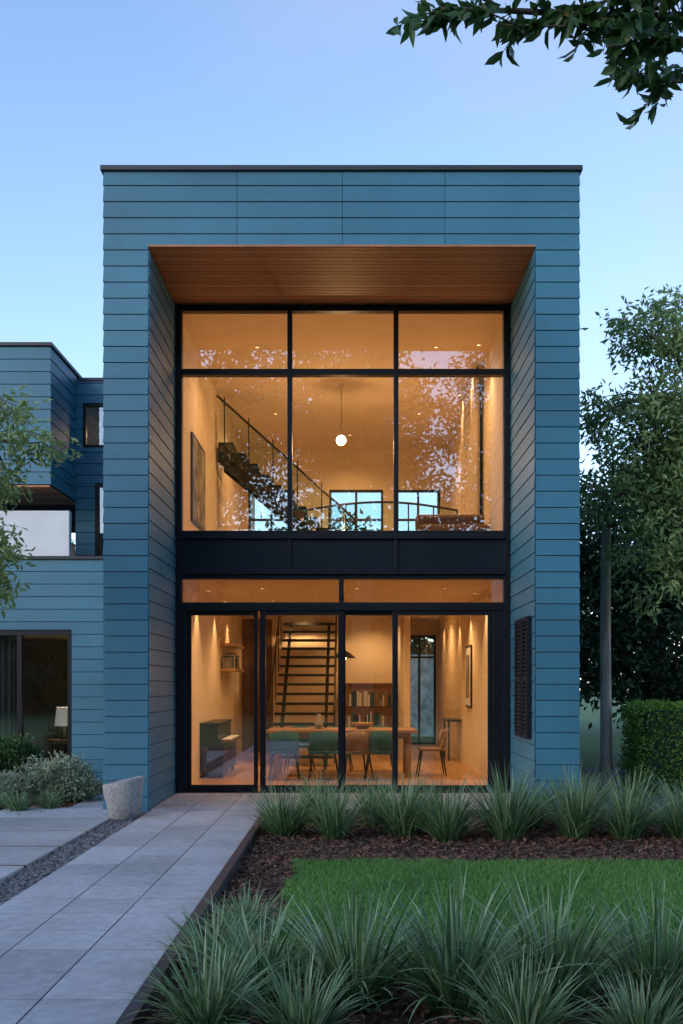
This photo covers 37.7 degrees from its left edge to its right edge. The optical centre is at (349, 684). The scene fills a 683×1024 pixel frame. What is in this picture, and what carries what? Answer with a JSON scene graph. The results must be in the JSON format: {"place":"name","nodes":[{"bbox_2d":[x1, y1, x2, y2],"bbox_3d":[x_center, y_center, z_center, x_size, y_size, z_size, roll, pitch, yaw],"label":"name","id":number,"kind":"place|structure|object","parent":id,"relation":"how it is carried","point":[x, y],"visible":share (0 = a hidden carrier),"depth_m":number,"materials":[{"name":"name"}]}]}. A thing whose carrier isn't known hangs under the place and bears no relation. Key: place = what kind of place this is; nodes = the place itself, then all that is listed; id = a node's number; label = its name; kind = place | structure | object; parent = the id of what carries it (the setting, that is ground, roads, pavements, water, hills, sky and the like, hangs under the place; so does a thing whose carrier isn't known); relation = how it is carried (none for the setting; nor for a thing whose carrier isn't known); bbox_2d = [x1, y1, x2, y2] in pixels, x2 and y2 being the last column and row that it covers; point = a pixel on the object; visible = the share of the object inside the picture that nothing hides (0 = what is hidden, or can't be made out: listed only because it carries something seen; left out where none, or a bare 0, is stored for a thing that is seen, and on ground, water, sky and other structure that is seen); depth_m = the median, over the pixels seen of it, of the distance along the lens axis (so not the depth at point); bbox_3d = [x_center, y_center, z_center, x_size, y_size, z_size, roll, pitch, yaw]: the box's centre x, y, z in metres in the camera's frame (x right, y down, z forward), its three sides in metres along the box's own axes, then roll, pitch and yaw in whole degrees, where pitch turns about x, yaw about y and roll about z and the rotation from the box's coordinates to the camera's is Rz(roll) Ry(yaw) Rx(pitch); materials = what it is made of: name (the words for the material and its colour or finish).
{"place":"outdoors","nodes":[
{"label":"outdoors","id":0,"kind":"place"},
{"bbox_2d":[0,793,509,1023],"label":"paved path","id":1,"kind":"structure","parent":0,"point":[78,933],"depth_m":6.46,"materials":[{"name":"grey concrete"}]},
{"bbox_2d":[192,744,486,790],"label":"floorboards","id":2,"kind":"object","parent":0,"point":[242,773],"visible":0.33,"depth_m":16.70,"materials":[{"name":"brown wood"}]},
{"bbox_2d":[199,719,240,777],"bbox_3d":[-2.095,1.017,16.350,0.470,0.854,1.740,0,0,0],"label":"upright piano","id":3,"kind":"object","parent":2,"relation":"on","point":[217,747],"visible":1,"depth_m":15.50,"materials":[{"name":"black paint"}]},
{"bbox_2d":[268,731,299,780],"bbox_3d":[-0.999,1.070,15.225,0.480,0.752,0.510,0,0,-2],"label":"dining chair","id":4,"kind":"object","parent":2,"relation":"on","point":[284,742],"visible":0.98,"depth_m":15.03,"materials":[{"name":"teal fabric"}]},
{"bbox_2d":[284,726,314,771],"bbox_3d":[-0.849,1.070,16.875,0.480,0.752,0.510,0,0,3],"label":"dining chair","id":5,"kind":"object","parent":2,"relation":"on","point":[303,745],"visible":0.41,"depth_m":17.01,"materials":[{"name":"teal fabric"}]},
{"bbox_2d":[268,615,336,766],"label":"staircase","id":6,"kind":"structure","parent":2,"relation":"on","point":[285,684],"depth_m":19.58,"materials":[{"name":"black metal"}]},
{"bbox_2d":[308,731,337,778],"bbox_3d":[-0.399,1.070,15.225,0.480,0.752,0.510,0,0,-2],"label":"dining chair","id":7,"kind":"object","parent":2,"relation":"on","point":[323,742],"visible":0.92,"depth_m":15.03,"materials":[{"name":"teal fabric"}]},
{"bbox_2d":[323,726,352,771],"bbox_3d":[-0.198,1.070,16.875,0.480,0.752,0.510,0,0,4],"label":"dining chair","id":8,"kind":"object","parent":2,"relation":"on","point":[349,759],"visible":0.23,"depth_m":16.68,"materials":[{"name":"teal fabric"}]},
{"bbox_2d":[266,727,417,777],"bbox_3d":[-0.125,1.072,16.000,2.350,0.744,1.000,0,0,0],"label":"dining table","id":9,"kind":"object","parent":2,"relation":"on","point":[404,733],"visible":0.7,"depth_m":15.58,"materials":[{"name":"brown wood"}]},
{"bbox_2d":[314,714,322,728],"bbox_3d":[-0.500,0.580,15.950,0.140,0.240,0.140,0,0,0],"label":"ceramic vase","id":10,"kind":"object","parent":9,"relation":"on","point":[318,722],"visible":0.98,"depth_m":15.90,"materials":[{"name":"ceramic"}]},
{"bbox_2d":[351,722,373,728],"bbox_3d":[0.200,0.650,16.000,0.360,0.100,0.360,0,0,0],"label":"fruit bowl","id":11,"kind":"object","parent":9,"relation":"on","point":[362,725],"visible":1,"depth_m":15.90,"materials":[{"name":"brown wood"}]},
{"bbox_2d":[183,314,502,782],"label":"interior walls","id":12,"kind":"structure","parent":2,"relation":"on","point":[327,411],"depth_m":17.44,"materials":[{"name":"paint"}]},
{"bbox_2d":[190,432,204,530],"bbox_3d":[-2.313,-3.050,15.250,0.034,1.300,1.300,0,0,0],"label":"framed picture","id":13,"kind":"object","parent":12,"relation":"attached to","point":[197,485],"visible":0.93,"depth_m":15.06,"materials":[{"name":"black paint"}]},
{"bbox_2d":[220,643,243,671],"bbox_3d":[-2.190,-0.500,18.650,0.280,0.500,1.500,0,0,0],"label":"wall shelf","id":14,"kind":"object","parent":12,"relation":"attached to","point":[230,662],"depth_m":18.06,"materials":[{"name":"brown wood"}]},
{"bbox_2d":[242,619,271,751],"bbox_3d":[-2.002,0.012,21.579,0.635,2.864,0.038,0,0,0],"label":"timber panelling","id":15,"kind":"object","parent":12,"relation":"attached to","point":[248,687],"visible":0.52,"depth_m":21.56,"materials":[{"name":"brown wood"}]},
{"bbox_2d":[216,395,355,530],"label":"staircase","id":16,"kind":"structure","parent":12,"relation":"attached to","point":[259,485],"depth_m":17.36,"materials":[{"name":"black metal"}]},
{"bbox_2d":[336,384,345,444],"bbox_3d":[-0.150,-4.588,17.000,0.170,1.025,0.170,0,0,0],"label":"pendant lamp","id":17,"kind":"object","parent":12,"relation":"hanging from","point":[340,439],"visible":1,"depth_m":16.95,"materials":[{"name":"beige glass"}]},
{"bbox_2d":[332,651,354,657],"bbox_3d":[-0.100,-0.915,16.000,0.400,1.030,0.400,0,0,0],"label":"dining pendant lamp","id":18,"kind":"object","parent":12,"relation":"hanging from","point":[348,655],"visible":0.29,"depth_m":15.89,"materials":[{"name":"black metal"}]},
{"bbox_2d":[208,344,480,616],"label":"ceiling downlights","id":19,"kind":"object","parent":12,"relation":"attached to","point":[257,347],"visible":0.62,"depth_m":15.10,"materials":[{"name":"beige"}]},
{"bbox_2d":[307,501,457,530],"bbox_3d":[0.600,-2.696,19.146,3.041,1.492,0.952,0,0,0],"label":"landing balustrade","id":20,"kind":"object","parent":12,"relation":"on","point":[381,502],"visible":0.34,"depth_m":18.86,"materials":[{"name":"black metal"}]},
{"bbox_2d":[415,515,489,530],"bbox_3d":[1.525,-2.275,15.000,1.050,0.650,0.800,0,0,0],"label":"sofa","id":21,"kind":"object","parent":12,"relation":"on","point":[449,522],"visible":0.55,"depth_m":15.20,"materials":[{"name":"brown fabric"}]},
{"bbox_2d":[465,645,471,707],"bbox_3d":[2.111,-0.150,17.800,0.038,1.100,0.800,0,0,0],"label":"framed picture","id":22,"kind":"object","parent":12,"relation":"attached to","point":[468,676],"visible":1,"depth_m":17.65,"materials":[{"name":"beige paper"}]},
{"bbox_2d":[461,366,479,514],"bbox_3d":[2.020,-3.502,16.850,0.109,3.085,2.100,0,0,0],"label":"window curtain","id":23,"kind":"object","parent":12,"relation":"hanging from","point":[470,454],"depth_m":16.32,"materials":[{"name":"fabric"}]},
{"bbox_2d":[248,490,439,743],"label":"window frames","id":24,"kind":"structure","parent":2,"relation":"on","point":[271,519],"depth_m":21.64,"materials":[{"name":"black paint"}]},
{"bbox_2d":[337,731,373,780],"bbox_3d":[0.086,1.070,15.176,0.480,0.752,0.510,0,0,-14],"label":"dining chair","id":25,"kind":"object","parent":2,"relation":"on","point":[357,742],"visible":0.7,"depth_m":14.97,"materials":[{"name":"brown leather"}]},
{"bbox_2d":[346,683,391,726],"bbox_3d":[0.375,0.702,21.372,1.090,1.484,0.445,0,0,0],"label":"bookcase","id":26,"kind":"object","parent":2,"relation":"on","point":[368,702],"visible":0.52,"depth_m":21.20,"materials":[{"name":"brown wood"}]},
{"bbox_2d":[364,731,391,780],"bbox_3d":[0.458,1.070,15.225,0.480,0.752,0.510,0,0,4],"label":"dining chair","id":27,"kind":"object","parent":2,"relation":"on","point":[380,742],"visible":0.64,"depth_m":15.02,"materials":[{"name":"teal fabric"}]},
{"bbox_2d":[416,728,448,776],"bbox_3d":[1.325,1.070,16.000,0.510,0.752,0.480,0,0,0],"label":"dining chair","id":28,"kind":"object","parent":2,"relation":"on","point":[442,739],"visible":1,"depth_m":15.81,"materials":[{"name":"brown wood"}]},
{"bbox_2d":[442,718,461,760],"bbox_3d":[1.985,1.052,19.500,0.270,0.784,1.000,0,0,0],"label":"console table","id":29,"kind":"object","parent":2,"relation":"on","point":[448,720],"visible":0.86,"depth_m":19.05,"materials":[{"name":"black paint"}]},
{"bbox_2d":[0,0,682,682],"label":"sky","id":30,"kind":"structure","parent":0,"point":[86,85],"materials":[{"name":"blue"}]},
{"bbox_2d":[264,855,682,979],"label":"lawn","id":31,"kind":"structure","parent":0,"point":[336,870],"depth_m":7.22,"materials":[{"name":"green plant"}]},
{"bbox_2d":[386,0,682,129],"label":"overhanging tree","id":32,"kind":"object","parent":31,"relation":"on","point":[617,29],"visible":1,"depth_m":5.51,"materials":[{"name":"green plant"}]},
{"bbox_2d":[352,691,628,769],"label":"ground","id":33,"kind":"structure","parent":0,"point":[589,750],"depth_m":28.41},
{"bbox_2d":[0,377,104,759],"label":"wing","id":34,"kind":"structure","parent":33,"relation":"on","point":[95,428],"depth_m":16.82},
{"bbox_2d":[0,635,14,753],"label":"curtain","id":35,"kind":"object","parent":34,"relation":"hanging from","point":[7,683],"visible":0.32,"depth_m":15.37,"materials":[{"name":"grey fabric"}]},
{"bbox_2d":[0,511,71,555],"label":"terrace parapet","id":36,"kind":"structure","parent":34,"relation":"on","point":[48,533],"depth_m":15.25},
{"bbox_2d":[0,485,74,504],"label":"wing soffit","id":37,"kind":"structure","parent":34,"relation":"attached to","point":[46,495],"depth_m":15.84,"materials":[{"name":"brown wood"}]},
{"bbox_2d":[15,635,67,768],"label":"wing rooms","id":38,"kind":"object","parent":34,"relation":"in","point":[45,676],"visible":0.06,"depth_m":19.00,"materials":[{"name":"black glass"}]},
{"bbox_2d":[0,403,103,773],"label":"wing window frames","id":39,"kind":"structure","parent":34,"relation":"attached to","point":[20,634],"depth_m":15.01,"materials":[{"name":"black metal"}]},
{"bbox_2d":[0,342,103,559],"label":"wing flashing","id":40,"kind":"object","parent":34,"relation":"attached to","point":[46,344],"visible":0.16,"depth_m":14.97,"materials":[{"name":"black metal"}]},
{"bbox_2d":[0,347,104,784],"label":"wing siding","id":41,"kind":"object","parent":34,"relation":"attached to","point":[66,392],"visible":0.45,"depth_m":14.99,"materials":[{"name":"blue wood"}]},
{"bbox_2d":[43,738,67,760],"bbox_3d":[-4.625,1.120,16.200,0.550,0.480,0.500,0,0,0],"label":"side table","id":42,"kind":"object","parent":34,"relation":"in","point":[53,741],"visible":0.37,"depth_m":15.95,"materials":[{"name":"brown wood"}]},
{"bbox_2d":[55,707,67,739],"bbox_3d":[-4.620,0.620,16.200,0.320,0.520,0.320,0,0,0],"label":"table lamp","id":43,"kind":"object","parent":42,"relation":"on","point":[61,717],"visible":0.79,"depth_m":16.07,"materials":[{"name":"white fabric"}]},
{"bbox_2d":[115,815,265,1023],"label":"path edging","id":44,"kind":"object","parent":33,"relation":"on","point":[222,879],"visible":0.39,"depth_m":5.70,"materials":[{"name":"brown metal"}]},
{"bbox_2d":[105,173,577,793],"bbox_3d":[-0.100,-2.245,18.151,5.538,7.490,12.899,0,0,0],"label":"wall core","id":45,"kind":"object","parent":33,"relation":"on","point":[175,541],"visible":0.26,"depth_m":11.70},
{"bbox_2d":[103,172,579,812],"bbox_3d":[-0.100,-2.255,18.141,5.576,7.491,12.918,0,0,0],"label":"siding","id":46,"kind":"object","parent":45,"relation":"attached to","point":[145,210],"visible":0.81,"depth_m":11.69,"materials":[{"name":"blue wood"}]},
{"bbox_2d":[514,616,530,738],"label":"shutters","id":47,"kind":"object","parent":46,"relation":"attached to","point":[522,677],"visible":1,"depth_m":12.22,"materials":[{"name":"black paint"}]},
{"bbox_2d":[100,165,582,174],"bbox_3d":[-0.100,-6.035,18.148,5.630,0.060,12.985,0,0,0],"label":"roof flashing","id":48,"kind":"object","parent":45,"relation":"on","point":[341,168],"visible":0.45,"depth_m":11.65,"materials":[{"name":"black metal"}]},
{"bbox_2d":[148,240,535,305],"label":"soffit","id":49,"kind":"structure","parent":45,"relation":"attached to","point":[342,274],"depth_m":12.44,"materials":[{"name":"brown wood"}]},
{"bbox_2d":[176,305,509,792],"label":"window frames","id":50,"kind":"structure","parent":45,"relation":"attached to","point":[342,556],"depth_m":13.44,"materials":[{"name":"black metal"}]},
{"bbox_2d":[0,771,682,1023],"bbox_3d":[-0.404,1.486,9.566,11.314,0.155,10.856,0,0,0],"label":"bark mulch","id":51,"kind":"object","parent":33,"relation":"on","point":[403,854],"visible":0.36,"depth_m":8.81,"materials":[{"name":"brown wood"}]},
{"bbox_2d":[0,789,10,809],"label":"ornamental grass","id":52,"kind":"object","parent":51,"relation":"on","point":[1,802],"depth_m":11.78,"materials":[{"name":"green plant"}]},
{"bbox_2d":[0,766,37,805],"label":"round shrub","id":53,"kind":"object","parent":51,"relation":"on","point":[10,780],"visible":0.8,"depth_m":12.32,"materials":[{"name":"green plant"}]},
{"bbox_2d":[0,788,39,810],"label":"ornamental grass","id":54,"kind":"object","parent":51,"relation":"on","point":[15,806],"depth_m":11.56,"materials":[{"name":"green plant"}]},
{"bbox_2d":[0,731,46,791],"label":"round shrub","id":55,"kind":"object","parent":51,"relation":"on","point":[17,751],"visible":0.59,"depth_m":13.42,"materials":[{"name":"green plant"}]},
{"bbox_2d":[0,384,83,618],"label":"olive tree","id":56,"kind":"object","parent":51,"relation":"on","point":[8,439],"visible":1,"depth_m":9.24,"materials":[{"name":"green plant"}]},
{"bbox_2d":[32,787,70,808],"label":"ornamental grass","id":57,"kind":"object","parent":51,"relation":"on","point":[49,803],"depth_m":11.75,"materials":[{"name":"green plant"}]},
{"bbox_2d":[0,793,109,881],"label":"stepping slabs","id":58,"kind":"structure","parent":51,"relation":"on","point":[30,836],"depth_m":10.05,"materials":[{"name":"grey concrete"}]},
{"bbox_2d":[19,750,103,803],"bbox_3d":[-3.618,1.174,12.695,1.116,0.720,0.993,0,0,0],"label":"variegated shrub","id":59,"kind":"object","parent":51,"relation":"on","point":[68,784],"visible":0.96,"depth_m":12.52,"materials":[{"name":"green plant"}]},
{"bbox_2d":[0,811,147,905],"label":"gravel","id":60,"kind":"structure","parent":51,"relation":"on","point":[32,874],"depth_m":8.41,"materials":[{"name":"grey gravel"}]},
{"bbox_2d":[102,776,143,820],"bbox_3d":[-2.504,1.242,11.050,0.451,0.476,0.444,0,0,0],"label":"stone planter","id":61,"kind":"object","parent":60,"relation":"on","point":[123,798],"visible":0.99,"depth_m":10.89,"materials":[{"name":"grey stone"}]},
{"bbox_2d":[116,920,303,1023],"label":"ornamental grass","id":62,"kind":"object","parent":51,"relation":"on","point":[200,1005],"depth_m":4.21,"materials":[{"name":"green plant"}]},
{"bbox_2d":[151,893,287,982],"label":"ornamental grass","id":63,"kind":"object","parent":51,"relation":"on","point":[188,935],"depth_m":5.18,"materials":[{"name":"green plant"}]},
{"bbox_2d":[180,878,299,937],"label":"ornamental grass","id":64,"kind":"object","parent":51,"relation":"on","point":[244,902],"depth_m":5.89,"materials":[{"name":"green plant"}]},
{"bbox_2d":[147,892,362,1006],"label":"ornamental grass","id":65,"kind":"object","parent":51,"relation":"on","point":[270,953],"depth_m":4.72,"materials":[{"name":"green plant"}]},
{"bbox_2d":[219,778,338,838],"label":"ornamental grass","id":66,"kind":"object","parent":51,"relation":"on","point":[277,821],"depth_m":9.74,"materials":[{"name":"green plant"}]},
{"bbox_2d":[210,944,388,1023],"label":"ornamental grass","id":67,"kind":"object","parent":51,"relation":"on","point":[309,1011],"depth_m":4.17,"materials":[{"name":"green plant"}]},
{"bbox_2d":[281,769,355,824],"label":"ornamental grass","id":68,"kind":"object","parent":51,"relation":"on","point":[314,790],"depth_m":10.66,"materials":[{"name":"green plant"}]},
{"bbox_2d":[287,774,384,841],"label":"ornamental grass","id":69,"kind":"object","parent":51,"relation":"on","point":[334,824],"depth_m":9.55,"materials":[{"name":"green plant"}]},
{"bbox_2d":[228,866,475,1022],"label":"ornamental grass","id":70,"kind":"object","parent":51,"relation":"on","point":[378,987],"depth_m":4.57,"materials":[{"name":"green plant"}]},
{"bbox_2d":[332,771,414,827],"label":"ornamental grass","id":71,"kind":"object","parent":51,"relation":"on","point":[373,796],"depth_m":10.47,"materials":[{"name":"green plant"}]},
{"bbox_2d":[350,765,459,836],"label":"ornamental grass","id":72,"kind":"object","parent":51,"relation":"on","point":[389,812],"depth_m":9.78,"materials":[{"name":"green plant"}]},
{"bbox_2d":[378,775,456,824],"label":"ornamental grass","id":73,"kind":"object","parent":51,"relation":"on","point":[438,795],"depth_m":10.56,"materials":[{"name":"green plant"}]},
{"bbox_2d":[381,770,497,843],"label":"ornamental grass","id":74,"kind":"object","parent":51,"relation":"on","point":[449,821],"depth_m":9.46,"materials":[{"name":"green plant"}]},
{"bbox_2d":[331,860,616,1023],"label":"ornamental grass","id":75,"kind":"object","parent":51,"relation":"on","point":[448,962],"depth_m":4.51,"materials":[{"name":"green plant"}]},
{"bbox_2d":[444,759,571,842],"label":"ornamental grass","id":76,"kind":"object","parent":51,"relation":"on","point":[509,819],"depth_m":9.52,"materials":[{"name":"green plant"}]},
{"bbox_2d":[424,937,630,1023],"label":"ornamental grass","id":77,"kind":"object","parent":51,"relation":"on","point":[522,1011],"depth_m":4.15,"materials":[{"name":"green plant"}]},
{"bbox_2d":[503,777,566,830],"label":"ornamental grass","id":78,"kind":"object","parent":51,"relation":"on","point":[542,822],"depth_m":10.27,"materials":[{"name":"green plant"}]},
{"bbox_2d":[435,867,679,1014],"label":"ornamental grass","id":79,"kind":"object","parent":51,"relation":"on","point":[571,955],"depth_m":4.59,"materials":[{"name":"green plant"}]},
{"bbox_2d":[543,767,612,815],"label":"ornamental grass","id":80,"kind":"object","parent":51,"relation":"on","point":[583,788],"depth_m":10.76,"materials":[{"name":"green plant"}]},
{"bbox_2d":[531,755,628,840],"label":"ornamental grass","id":81,"kind":"object","parent":51,"relation":"on","point":[574,811],"depth_m":9.65,"materials":[{"name":"green plant"}]},
{"bbox_2d":[565,961,682,1023],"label":"ornamental grass","id":82,"kind":"object","parent":51,"relation":"on","point":[624,1015],"depth_m":4.13,"materials":[{"name":"green plant"}]},
{"bbox_2d":[572,868,682,1015],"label":"ornamental grass","id":83,"kind":"object","parent":51,"relation":"on","point":[654,960],"depth_m":4.53,"materials":[{"name":"green plant"}]},
{"bbox_2d":[575,774,679,841],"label":"ornamental grass","id":84,"kind":"object","parent":51,"relation":"on","point":[618,827],"depth_m":9.57,"materials":[{"name":"green plant"}]},
{"bbox_2d":[578,767,677,809],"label":"gravel","id":85,"kind":"structure","parent":51,"relation":"on","point":[591,772],"depth_m":15.94,"materials":[{"name":"grey gravel"}]},
{"bbox_2d":[597,507,614,791],"bbox_3d":[3.610,-0.488,14.036,0.220,3.978,0.298,0,0,0],"label":"timber pole","id":86,"kind":"object","parent":85,"relation":"on","point":[605,688],"visible":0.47,"depth_m":14.04,"materials":[{"name":"black paint"}]},
{"bbox_2d":[579,284,682,625],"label":"leafy tree","id":87,"kind":"object","parent":51,"relation":"on","point":[640,485],"visible":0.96,"depth_m":13.01,"materials":[{"name":"green plant"}]},
{"bbox_2d":[598,763,672,818],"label":"ornamental grass","id":88,"kind":"object","parent":51,"relation":"on","point":[629,789],"depth_m":10.65,"materials":[{"name":"green plant"}]},
{"bbox_2d":[617,698,682,796],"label":"clipped hedge","id":89,"kind":"object","parent":51,"relation":"on","point":[654,733],"visible":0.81,"depth_m":13.45,"materials":[{"name":"green plant"}]},
{"bbox_2d":[622,774,682,840],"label":"ornamental grass","id":90,"kind":"object","parent":51,"relation":"on","point":[675,828],"depth_m":9.69,"materials":[{"name":"green plant"}]},
{"bbox_2d":[635,889,682,958],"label":"ornamental grass","id":91,"kind":"object","parent":51,"relation":"on","point":[670,934],"depth_m":4.92,"materials":[{"name":"green plant"}]},
{"bbox_2d":[648,777,682,818],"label":"ornamental grass","id":92,"kind":"object","parent":51,"relation":"on","point":[680,795],"depth_m":10.54,"materials":[{"name":"green plant"}]},
{"bbox_2d":[72,506,682,728],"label":"background tree","id":93,"kind":"object","parent":33,"relation":"on","point":[426,647],"visible":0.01,"depth_m":31.95,"materials":[{"name":"green plant"}]},
{"bbox_2d":[410,655,433,736],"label":"garden wall","id":94,"kind":"structure","parent":33,"relation":"on","point":[426,697],"depth_m":29.00,"materials":[{"name":"stone"}]},
{"bbox_2d":[578,433,682,728],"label":"background tree","id":95,"kind":"object","parent":33,"relation":"on","point":[651,658],"visible":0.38,"depth_m":18.72,"materials":[{"name":"green plant"}]}
]}

